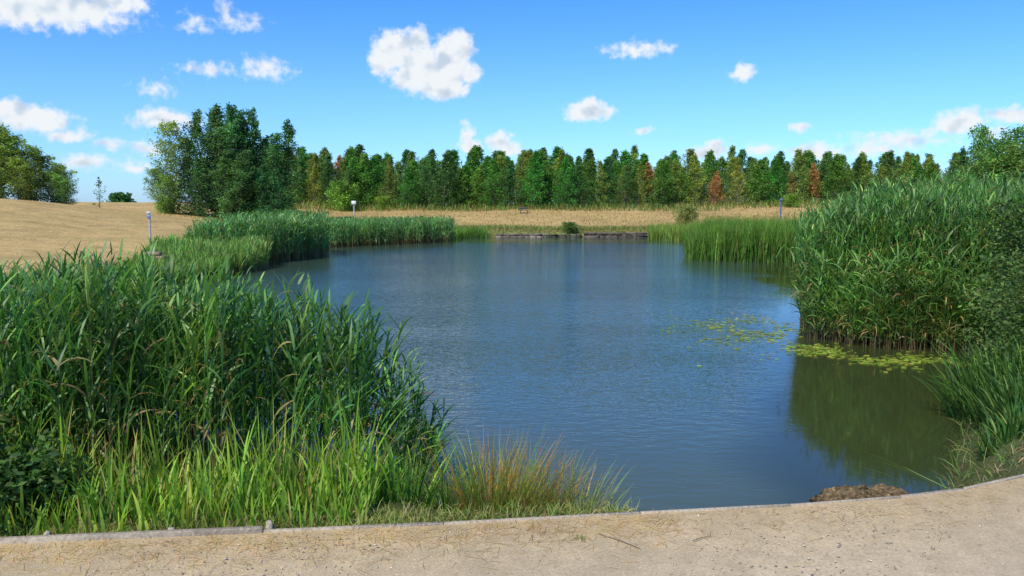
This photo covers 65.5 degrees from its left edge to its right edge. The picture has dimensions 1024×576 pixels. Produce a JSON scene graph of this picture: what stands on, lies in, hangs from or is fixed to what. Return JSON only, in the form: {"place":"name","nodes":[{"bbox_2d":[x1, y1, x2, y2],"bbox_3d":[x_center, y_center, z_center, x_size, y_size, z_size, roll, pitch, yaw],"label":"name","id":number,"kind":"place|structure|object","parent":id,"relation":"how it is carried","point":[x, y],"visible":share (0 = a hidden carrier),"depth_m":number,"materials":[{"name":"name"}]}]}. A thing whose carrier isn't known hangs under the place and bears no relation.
{"place":"outdoors","nodes":[
{"label":"outdoors","id":0,"kind":"place"},
{"bbox_2d":[0,477,1023,575],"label":"path","id":1,"kind":"structure","parent":0,"point":[599,559],"depth_m":4.02,"materials":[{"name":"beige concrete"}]},
{"bbox_2d":[0,199,1023,536],"bbox_3d":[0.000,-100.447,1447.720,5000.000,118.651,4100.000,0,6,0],"label":"ground","id":2,"kind":"structure","parent":0,"point":[86,225],"depth_m":35.70,"materials":[{"name":"beige soil"}]},
{"bbox_2d":[0,143,25,198],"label":"birch tree","id":3,"kind":"object","parent":2,"relation":"on","point":[2,176],"visible":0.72,"depth_m":48.49,"materials":[{"name":"green plant"}]},
{"bbox_2d":[0,121,27,198],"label":"birch tree","id":4,"kind":"object","parent":2,"relation":"on","point":[4,131],"visible":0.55,"depth_m":48.94,"materials":[{"name":"green plant"}]},
{"bbox_2d":[0,402,30,528],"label":"bramble bush","id":5,"kind":"object","parent":2,"relation":"on","point":[11,430],"visible":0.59,"depth_m":4.59,"materials":[{"name":"green plant"}]},
{"bbox_2d":[0,149,50,200],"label":"birch tree","id":6,"kind":"object","parent":2,"relation":"on","point":[17,160],"visible":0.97,"depth_m":48.56,"materials":[{"name":"green plant"}]},
{"bbox_2d":[0,133,56,200],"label":"birch tree","id":7,"kind":"object","parent":2,"relation":"on","point":[29,149],"visible":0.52,"depth_m":49.41,"materials":[{"name":"green plant"}]},
{"bbox_2d":[0,428,104,534],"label":"bramble bush","id":8,"kind":"object","parent":2,"relation":"on","point":[9,470],"visible":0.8,"depth_m":4.40,"materials":[{"name":"green plant"}]},
{"bbox_2d":[27,154,79,202],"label":"birch tree","id":9,"kind":"object","parent":2,"relation":"on","point":[61,168],"visible":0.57,"depth_m":50.08,"materials":[{"name":"green plant"}]},
{"bbox_2d":[43,169,78,204],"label":"birch tree","id":10,"kind":"object","parent":2,"relation":"on","point":[66,194],"visible":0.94,"depth_m":49.73,"materials":[{"name":"green plant"}]},
{"bbox_2d":[29,471,107,522],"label":"bramble bush","id":11,"kind":"object","parent":2,"relation":"on","point":[71,490],"visible":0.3,"depth_m":4.47,"materials":[{"name":"green plant"}]},
{"bbox_2d":[106,192,137,201],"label":"round tree","id":12,"kind":"object","parent":2,"relation":"on","point":[119,197],"visible":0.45,"depth_m":195.58,"materials":[{"name":"green plant"}]},
{"bbox_2d":[142,166,181,213],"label":"birch tree","id":13,"kind":"object","parent":2,"relation":"on","point":[164,197],"visible":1,"depth_m":49.67,"materials":[{"name":"green plant"}]},
{"bbox_2d":[146,119,196,213],"bbox_3d":[-21.449,-7.680,50.708,3.346,5.964,3.510,-1,6,-5],"label":"birch tree","id":14,"kind":"object","parent":2,"relation":"on","point":[170,147],"visible":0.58,"depth_m":50.00,"materials":[{"name":"green plant"}]},
{"bbox_2d":[175,156,217,216],"bbox_3d":[-19.937,-6.487,50.687,3.045,3.923,2.752,-5,8,-38],"label":"poplar tree","id":15,"kind":"object","parent":2,"relation":"on","point":[198,195],"visible":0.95,"depth_m":50.36,"materials":[{"name":"green plant"}]},
{"bbox_2d":[181,103,232,216],"bbox_3d":[-19.487,-8.228,51.729,3.894,7.297,3.519,-1,6,-10],"label":"poplar tree","id":16,"kind":"object","parent":2,"relation":"on","point":[215,123],"visible":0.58,"depth_m":50.71,"materials":[{"name":"green plant"}]},
{"bbox_2d":[206,109,255,214],"bbox_3d":[-18.186,-8.144,52.533,3.997,7.162,3.988,5,8,36],"label":"poplar tree","id":17,"kind":"object","parent":2,"relation":"on","point":[244,122],"visible":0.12,"depth_m":51.52,"materials":[{"name":"green plant"}]},
{"bbox_2d":[207,148,258,217],"bbox_3d":[-17.634,-6.580,50.404,3.303,4.708,3.654,-1,6,-9],"label":"poplar tree","id":18,"kind":"object","parent":2,"relation":"on","point":[239,198],"visible":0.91,"depth_m":50.04,"materials":[{"name":"green plant"}]},
{"bbox_2d":[219,102,271,214],"bbox_3d":[-17.233,-8.135,51.858,3.671,7.611,4.062,-3,7,-25],"label":"poplar tree","id":19,"kind":"object","parent":2,"relation":"on","point":[232,123],"visible":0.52,"depth_m":51.06,"materials":[{"name":"green plant"}]},
{"bbox_2d":[250,168,287,214],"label":"poplar tree","id":20,"kind":"object","parent":2,"relation":"on","point":[261,188],"visible":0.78,"depth_m":50.44,"materials":[{"name":"green plant"}]},
{"bbox_2d":[253,118,305,212],"bbox_3d":[-15.520,-7.740,52.443,3.666,6.844,3.659,-3,7,-28],"label":"poplar tree","id":21,"kind":"object","parent":2,"relation":"on","point":[278,165],"visible":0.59,"depth_m":52.23,"materials":[{"name":"green plant"}]},
{"bbox_2d":[300,163,323,203],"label":"birch tree","id":22,"kind":"object","parent":2,"relation":"on","point":[313,176],"visible":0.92,"depth_m":66.75,"materials":[{"name":"green plant"}]},
{"bbox_2d":[303,153,326,201],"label":"birch tree","id":23,"kind":"object","parent":2,"relation":"on","point":[315,156],"visible":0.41,"depth_m":68.23,"materials":[{"name":"green plant"}]},
{"bbox_2d":[0,493,638,541],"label":"bank turf","id":24,"kind":"structure","parent":2,"relation":"on","point":[467,511],"depth_m":4.44,"materials":[{"name":"green plant"}]},
{"bbox_2d":[315,158,335,204],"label":"alder tree","id":25,"kind":"object","parent":2,"relation":"on","point":[325,178],"visible":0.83,"depth_m":65.94,"materials":[{"name":"green plant"}]},
{"bbox_2d":[324,178,367,211],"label":"shrub","id":26,"kind":"object","parent":2,"relation":"on","point":[342,189],"visible":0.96,"depth_m":63.13,"materials":[{"name":"green plant"}]},
{"bbox_2d":[340,156,374,206],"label":"alder tree","id":27,"kind":"object","parent":2,"relation":"on","point":[353,163],"visible":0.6,"depth_m":66.56,"materials":[{"name":"green plant"}]},
{"bbox_2d":[353,152,382,206],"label":"alder tree","id":28,"kind":"object","parent":2,"relation":"on","point":[366,167],"visible":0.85,"depth_m":66.62,"materials":[{"name":"green plant"}]},
{"bbox_2d":[323,435,415,501],"bbox_3d":[-0.864,1.242,4.974,0.720,0.725,0.508,3,7,25],"label":"iris plant","id":29,"kind":"object","parent":2,"relation":"on","point":[387,474],"visible":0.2,"depth_m":4.91,"materials":[{"name":"green plant"}]},
{"bbox_2d":[357,156,384,203],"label":"alder tree","id":30,"kind":"object","parent":2,"relation":"on","point":[374,161],"visible":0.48,"depth_m":67.27,"materials":[{"name":"green plant"}]},
{"bbox_2d":[375,165,400,206],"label":"tree","id":31,"kind":"object","parent":2,"relation":"on","point":[389,186],"visible":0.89,"depth_m":65.52,"materials":[{"name":"green plant"}]},
{"bbox_2d":[394,167,423,208],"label":"alder tree","id":32,"kind":"object","parent":2,"relation":"on","point":[408,181],"visible":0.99,"depth_m":64.78,"materials":[{"name":"green plant"}]},
{"bbox_2d":[350,430,475,511],"bbox_3d":[-0.600,1.216,4.915,0.810,0.926,1.080,0,6,0],"label":"iris plant","id":33,"kind":"object","parent":2,"relation":"on","point":[396,486],"visible":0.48,"depth_m":4.81,"materials":[{"name":"green plant"}]},
{"bbox_2d":[413,149,447,206],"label":"alder tree","id":34,"kind":"object","parent":2,"relation":"on","point":[431,160],"visible":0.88,"depth_m":66.21,"materials":[{"name":"green plant"}]},
{"bbox_2d":[424,151,460,207],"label":"alder tree","id":35,"kind":"object","parent":2,"relation":"on","point":[445,164],"visible":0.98,"depth_m":65.12,"materials":[{"name":"green plant"}]},
{"bbox_2d":[399,459,496,511],"bbox_3d":[-0.350,1.328,4.982,0.767,0.690,0.672,4,8,33],"label":"iris plant","id":36,"kind":"object","parent":2,"relation":"on","point":[442,495],"visible":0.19,"depth_m":4.86,"materials":[{"name":"green plant"}]},
{"bbox_2d":[446,166,474,207],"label":"alder tree","id":37,"kind":"object","parent":2,"relation":"on","point":[460,186],"visible":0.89,"depth_m":66.00,"materials":[{"name":"green plant"}]},
{"bbox_2d":[442,223,489,237],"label":"bank grass","id":38,"kind":"structure","parent":2,"relation":"on","point":[466,232],"depth_m":46.59,"materials":[{"name":"green plant"}]},
{"bbox_2d":[453,164,480,204],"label":"alder tree","id":39,"kind":"object","parent":2,"relation":"on","point":[464,167],"visible":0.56,"depth_m":67.25,"materials":[{"name":"green plant"}]},
{"bbox_2d":[463,150,483,201],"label":"alder tree","id":40,"kind":"object","parent":2,"relation":"on","point":[473,162],"visible":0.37,"depth_m":70.49,"materials":[{"name":"green plant"}]},
{"bbox_2d":[463,168,493,206],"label":"alder tree","id":41,"kind":"object","parent":2,"relation":"on","point":[478,175],"visible":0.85,"depth_m":66.25,"materials":[{"name":"green plant"}]},
{"bbox_2d":[380,422,596,511],"bbox_3d":[-0.140,1.207,4.981,1.489,0.989,1.351,0,6,0],"label":"rush tussock","id":42,"kind":"object","parent":2,"relation":"on","point":[459,490],"visible":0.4,"depth_m":4.84,"materials":[{"name":"green plant"}]},
{"bbox_2d":[156,203,829,232],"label":"dry grass","id":43,"kind":"structure","parent":2,"relation":"on","point":[607,223],"depth_m":59.16,"materials":[{"name":"beige plant"}]},
{"bbox_2d":[476,158,511,208],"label":"alder tree","id":44,"kind":"object","parent":2,"relation":"on","point":[494,176],"visible":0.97,"depth_m":64.71,"materials":[{"name":"green plant"}]},
{"bbox_2d":[494,160,524,207],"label":"alder tree","id":45,"kind":"object","parent":2,"relation":"on","point":[510,170],"visible":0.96,"depth_m":64.80,"materials":[{"name":"green plant"}]},
{"bbox_2d":[0,474,1023,543],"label":"wooden edging","id":46,"kind":"object","parent":2,"relation":"on","point":[47,536],"visible":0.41,"depth_m":4.25,"materials":[{"name":"grey wood"}]},
{"bbox_2d":[513,158,531,206],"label":"birch tree","id":47,"kind":"object","parent":2,"relation":"on","point":[520,165],"visible":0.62,"depth_m":66.96,"materials":[{"name":"green plant"}]},
{"bbox_2d":[517,150,556,208],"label":"alder tree","id":48,"kind":"object","parent":2,"relation":"on","point":[533,175],"visible":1,"depth_m":64.55,"materials":[{"name":"green plant"}]},
{"bbox_2d":[539,164,564,205],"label":"alder tree","id":49,"kind":"object","parent":2,"relation":"on","point":[549,172],"visible":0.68,"depth_m":66.67,"materials":[{"name":"green plant"}]},
{"bbox_2d":[550,157,583,207],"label":"alder tree","id":50,"kind":"object","parent":2,"relation":"on","point":[566,165],"visible":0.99,"depth_m":64.65,"materials":[{"name":"green plant"}]},
{"bbox_2d":[455,223,683,233],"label":"bank grass","id":51,"kind":"structure","parent":2,"relation":"on","point":[550,227],"depth_m":48.29,"materials":[{"name":"green plant"}]},
{"bbox_2d":[569,163,597,207],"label":"alder tree","id":52,"kind":"object","parent":2,"relation":"on","point":[578,172],"visible":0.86,"depth_m":65.42,"materials":[{"name":"green plant"}]},
{"bbox_2d":[577,159,609,205],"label":"alder tree","id":53,"kind":"object","parent":2,"relation":"on","point":[590,168],"visible":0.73,"depth_m":67.21,"materials":[{"name":"green plant"}]},
{"bbox_2d":[592,160,611,205],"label":"birch tree","id":54,"kind":"object","parent":2,"relation":"on","point":[600,169],"visible":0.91,"depth_m":66.65,"materials":[{"name":"green plant"}]},
{"bbox_2d":[591,156,616,205],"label":"alder tree","id":55,"kind":"object","parent":2,"relation":"on","point":[606,166],"visible":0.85,"depth_m":66.86,"materials":[{"name":"green plant"}]},
{"bbox_2d":[583,232,647,236],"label":"stone wall","id":56,"kind":"structure","parent":2,"relation":"on","point":[617,234],"depth_m":47.50,"materials":[{"name":"grey stone"}]},
{"bbox_2d":[609,163,638,206],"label":"alder tree","id":57,"kind":"object","parent":2,"relation":"on","point":[625,186],"visible":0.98,"depth_m":65.53,"materials":[{"name":"green plant"}]},
{"bbox_2d":[608,149,643,202],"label":"alder tree","id":58,"kind":"object","parent":2,"relation":"on","point":[625,158],"visible":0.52,"depth_m":68.33,"materials":[{"name":"green plant"}]},
{"bbox_2d":[629,161,647,206],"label":"birch tree","id":59,"kind":"object","parent":2,"relation":"on","point":[640,177],"visible":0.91,"depth_m":66.62,"materials":[{"name":"green plant"}]},
{"bbox_2d":[637,162,657,204],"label":"birch tree","id":60,"kind":"object","parent":2,"relation":"on","point":[648,171],"visible":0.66,"depth_m":67.64,"materials":[{"name":"brown plant"}]},
{"bbox_2d":[640,158,682,207],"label":"alder tree","id":61,"kind":"object","parent":2,"relation":"on","point":[662,168],"visible":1,"depth_m":65.81,"materials":[{"name":"green plant"}]},
{"bbox_2d":[667,159,684,204],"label":"birch tree","id":62,"kind":"object","parent":2,"relation":"on","point":[674,168],"visible":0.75,"depth_m":67.39,"materials":[{"name":"green plant"}]},
{"bbox_2d":[670,168,691,204],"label":"tree","id":63,"kind":"object","parent":2,"relation":"on","point":[682,177],"visible":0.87,"depth_m":67.29,"materials":[{"name":"green plant"}]},
{"bbox_2d":[672,204,700,225],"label":"shrub","id":64,"kind":"object","parent":2,"relation":"on","point":[686,213],"visible":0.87,"depth_m":50.03,"materials":[{"name":"green plant"}]},
{"bbox_2d":[685,153,717,203],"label":"birch tree","id":65,"kind":"object","parent":2,"relation":"on","point":[696,175],"visible":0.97,"depth_m":66.95,"materials":[{"name":"green plant"}]},
{"bbox_2d":[699,149,728,203],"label":"alder tree","id":66,"kind":"object","parent":2,"relation":"on","point":[710,167],"visible":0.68,"depth_m":69.45,"materials":[{"name":"green plant"}]},
{"bbox_2d":[725,156,749,203],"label":"birch tree","id":67,"kind":"object","parent":2,"relation":"on","point":[736,176],"visible":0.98,"depth_m":65.71,"materials":[{"name":"green plant"}]},
{"bbox_2d":[741,159,775,204],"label":"alder tree","id":68,"kind":"object","parent":2,"relation":"on","point":[757,178],"visible":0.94,"depth_m":66.02,"materials":[{"name":"green plant"}]},
{"bbox_2d":[756,158,793,204],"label":"alder tree","id":69,"kind":"object","parent":2,"relation":"on","point":[776,170],"visible":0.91,"depth_m":65.87,"materials":[{"name":"green plant"}]},
{"bbox_2d":[786,154,814,200],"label":"birch tree","id":70,"kind":"object","parent":2,"relation":"on","point":[799,167],"visible":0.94,"depth_m":66.62,"materials":[{"name":"green plant"}]},
{"bbox_2d":[803,163,823,200],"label":"birch tree","id":71,"kind":"object","parent":2,"relation":"on","point":[815,171],"visible":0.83,"depth_m":67.34,"materials":[{"name":"brown plant"}]},
{"bbox_2d":[814,153,855,200],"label":"alder tree","id":72,"kind":"object","parent":2,"relation":"on","point":[838,162],"visible":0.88,"depth_m":66.06,"materials":[{"name":"green plant"}]},
{"bbox_2d":[809,483,912,501],"bbox_3d":[2.317,1.380,5.127,0.779,0.258,0.403,0,6,0],"label":"mud heap","id":73,"kind":"object","parent":2,"relation":"on","point":[844,492],"visible":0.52,"depth_m":5.10,"materials":[{"name":"brown soil"}]},
{"bbox_2d":[852,155,874,191],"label":"birch tree","id":74,"kind":"object","parent":2,"relation":"on","point":[865,164],"visible":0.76,"depth_m":67.17,"materials":[{"name":"green plant"}]},
{"bbox_2d":[895,150,914,189],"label":"birch tree","id":75,"kind":"object","parent":2,"relation":"on","point":[906,161],"visible":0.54,"depth_m":66.86,"materials":[{"name":"green plant"}]},
{"bbox_2d":[915,162,941,188],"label":"alder tree","id":76,"kind":"object","parent":2,"relation":"on","point":[928,172],"visible":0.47,"depth_m":66.48,"materials":[{"name":"green plant"}]},
{"bbox_2d":[912,327,1023,422],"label":"sedge clump","id":77,"kind":"object","parent":2,"relation":"on","point":[957,408],"visible":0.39,"depth_m":8.01,"materials":[{"name":"green plant"}]},
{"bbox_2d":[915,328,1022,400],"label":"sedge clump","id":78,"kind":"object","parent":2,"relation":"on","point":[965,363],"visible":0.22,"depth_m":8.72,"materials":[{"name":"green plant"}]},
{"bbox_2d":[952,123,996,182],"bbox_3d":[23.177,-5.357,39.759,2.343,5.625,3.107,2,7,16],"label":"willow tree","id":79,"kind":"object","parent":2,"relation":"on","point":[980,144],"visible":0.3,"depth_m":39.18,"materials":[{"name":"green plant"}]},
{"bbox_2d":[930,387,1023,489],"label":"bank turf","id":80,"kind":"structure","parent":2,"relation":"on","point":[1003,461],"depth_m":6.17,"materials":[{"name":"green plant"}]},
{"bbox_2d":[943,245,1023,374],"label":"shrub","id":81,"kind":"object","parent":2,"relation":"on","point":[1019,267],"visible":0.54,"depth_m":8.73,"materials":[{"name":"green plant"}]},
{"bbox_2d":[954,337,1023,428],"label":"sedge clump","id":82,"kind":"object","parent":2,"relation":"on","point":[1010,369],"visible":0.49,"depth_m":7.31,"materials":[{"name":"green plant"}]},
{"bbox_2d":[956,190,1023,352],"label":"shrub","id":83,"kind":"object","parent":2,"relation":"on","point":[1012,239],"visible":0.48,"depth_m":9.69,"materials":[{"name":"green plant"}]},
{"bbox_2d":[960,140,1023,191],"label":"willow tree","id":84,"kind":"object","parent":2,"relation":"on","point":[1018,151],"visible":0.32,"depth_m":35.64,"materials":[{"name":"green plant"}]},
{"bbox_2d":[966,124,1023,184],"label":"willow tree","id":85,"kind":"object","parent":2,"relation":"on","point":[1007,138],"visible":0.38,"depth_m":36.97,"materials":[{"name":"green plant"}]},
{"bbox_2d":[967,273,1023,373],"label":"shrub","id":86,"kind":"object","parent":2,"relation":"on","point":[1019,303],"visible":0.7,"depth_m":7.84,"materials":[{"name":"green plant"}]},
{"bbox_2d":[968,390,1023,460],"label":"sedge clump","id":87,"kind":"object","parent":2,"relation":"on","point":[1011,428],"visible":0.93,"depth_m":6.28,"materials":[{"name":"green plant"}]},
{"bbox_2d":[969,366,1023,432],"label":"sedge clump","id":88,"kind":"object","parent":2,"relation":"on","point":[1007,397],"visible":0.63,"depth_m":6.72,"materials":[{"name":"green plant"}]},
{"bbox_2d":[970,312,1023,378],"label":"shrub","id":89,"kind":"object","parent":2,"relation":"on","point":[1005,346],"visible":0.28,"depth_m":7.95,"materials":[{"name":"green plant"}]},
{"bbox_2d":[0,0,1023,204],"label":"sky","id":90,"kind":"structure","parent":0,"point":[86,83],"materials":[{"name":"blue"}]},
{"bbox_2d":[197,197,843,211],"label":"bank grass","id":91,"kind":"structure","parent":0,"point":[726,205],"depth_m":64.12,"materials":[{"name":"plant"}]},
{"bbox_2d":[104,237,1013,511],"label":"pond water","id":92,"kind":"structure","parent":0,"point":[574,347],"depth_m":10.34,"materials":[{"name":"blue liquid"}]},
{"bbox_2d":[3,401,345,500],"bbox_3d":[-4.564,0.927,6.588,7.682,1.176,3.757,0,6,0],"label":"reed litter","id":93,"kind":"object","parent":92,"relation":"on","point":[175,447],"visible":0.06,"depth_m":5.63,"materials":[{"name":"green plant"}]},
{"bbox_2d":[118,233,273,286],"bbox_3d":[-9.792,-0.999,23.927,4.052,1.234,8.253,0,6,0],"label":"reed bed","id":94,"kind":"object","parent":92,"relation":"on","point":[245,253],"visible":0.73,"depth_m":24.27,"materials":[{"name":"green plant"}]},
{"bbox_2d":[0,237,413,500],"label":"reed bed","id":95,"kind":"object","parent":92,"relation":"on","point":[95,336],"visible":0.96,"depth_m":5.23,"materials":[{"name":"green plant"}]},
{"bbox_2d":[0,386,413,535],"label":"sedge grass","id":96,"kind":"structure","parent":92,"relation":"on","point":[132,497],"depth_m":4.55,"materials":[{"name":"green plant"}]},
{"bbox_2d":[181,208,334,262],"bbox_3d":[-9.609,-2.134,30.751,5.167,1.993,8.767,0,6,0],"label":"reed bed","id":97,"kind":"object","parent":92,"relation":"on","point":[298,235],"visible":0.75,"depth_m":28.70,"materials":[{"name":"green plant"}]},
{"bbox_2d":[306,214,457,246],"bbox_3d":[-6.803,-3.051,41.227,9.797,1.517,5.279,-6,9,-42],"label":"reed bed","id":98,"kind":"object","parent":92,"relation":"on","point":[351,231],"visible":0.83,"depth_m":39.78,"materials":[{"name":"green plant"}]},
{"bbox_2d":[353,340,457,502],"bbox_3d":[-0.714,0.990,5.478,0.716,1.330,0.890,0,6,0],"label":"reed clump","id":99,"kind":"object","parent":92,"relation":"in","point":[408,432],"visible":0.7,"depth_m":5.36,"materials":[{"name":"green plant"}]},
{"bbox_2d":[443,441,617,511],"bbox_3d":[0.093,1.288,5.067,1.129,0.809,1.303,0,6,0],"label":"rush tussock","id":100,"kind":"object","parent":92,"relation":"on","point":[542,488],"visible":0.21,"depth_m":4.97,"materials":[{"name":"green plant"}]},
{"bbox_2d":[512,456,652,511],"bbox_3d":[0.370,1.352,5.038,1.106,0.688,0.992,0,6,0],"label":"rush tussock","id":101,"kind":"object","parent":92,"relation":"on","point":[587,496],"visible":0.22,"depth_m":5.08,"materials":[{"name":"green plant"}]},
{"bbox_2d":[646,221,701,241],"bbox_3d":[10.519,-2.983,42.337,6.608,1.144,9.174,0,6,0],"label":"bulrush bed","id":102,"kind":"object","parent":92,"relation":"in","point":[670,232],"visible":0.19,"depth_m":43.31,"materials":[{"name":"green plant"}]},
{"bbox_2d":[677,213,799,261],"bbox_3d":[9.473,-2.086,31.264,6.390,1.791,7.057,0,6,0],"label":"bulrush bed","id":103,"kind":"object","parent":92,"relation":"in","point":[738,240],"visible":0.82,"depth_m":28.70,"materials":[{"name":"green plant"}]},
{"bbox_2d":[651,308,993,371],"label":"lily pads","id":104,"kind":"object","parent":92,"relation":"on","point":[833,351],"visible":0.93,"depth_m":11.69,"materials":[{"name":"green plant"}]},
{"bbox_2d":[771,239,1015,353],"bbox_3d":[5.540,0.110,11.841,3.398,1.682,1.337,4,7,30],"label":"reed clump","id":105,"kind":"object","parent":92,"relation":"on","point":[914,321],"visible":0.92,"depth_m":11.72,"materials":[{"name":"green plant"}]},
{"bbox_2d":[787,163,1023,350],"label":"reed bed","id":106,"kind":"object","parent":92,"relation":"in","point":[924,217],"visible":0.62,"depth_m":12.27,"materials":[{"name":"green plant"}]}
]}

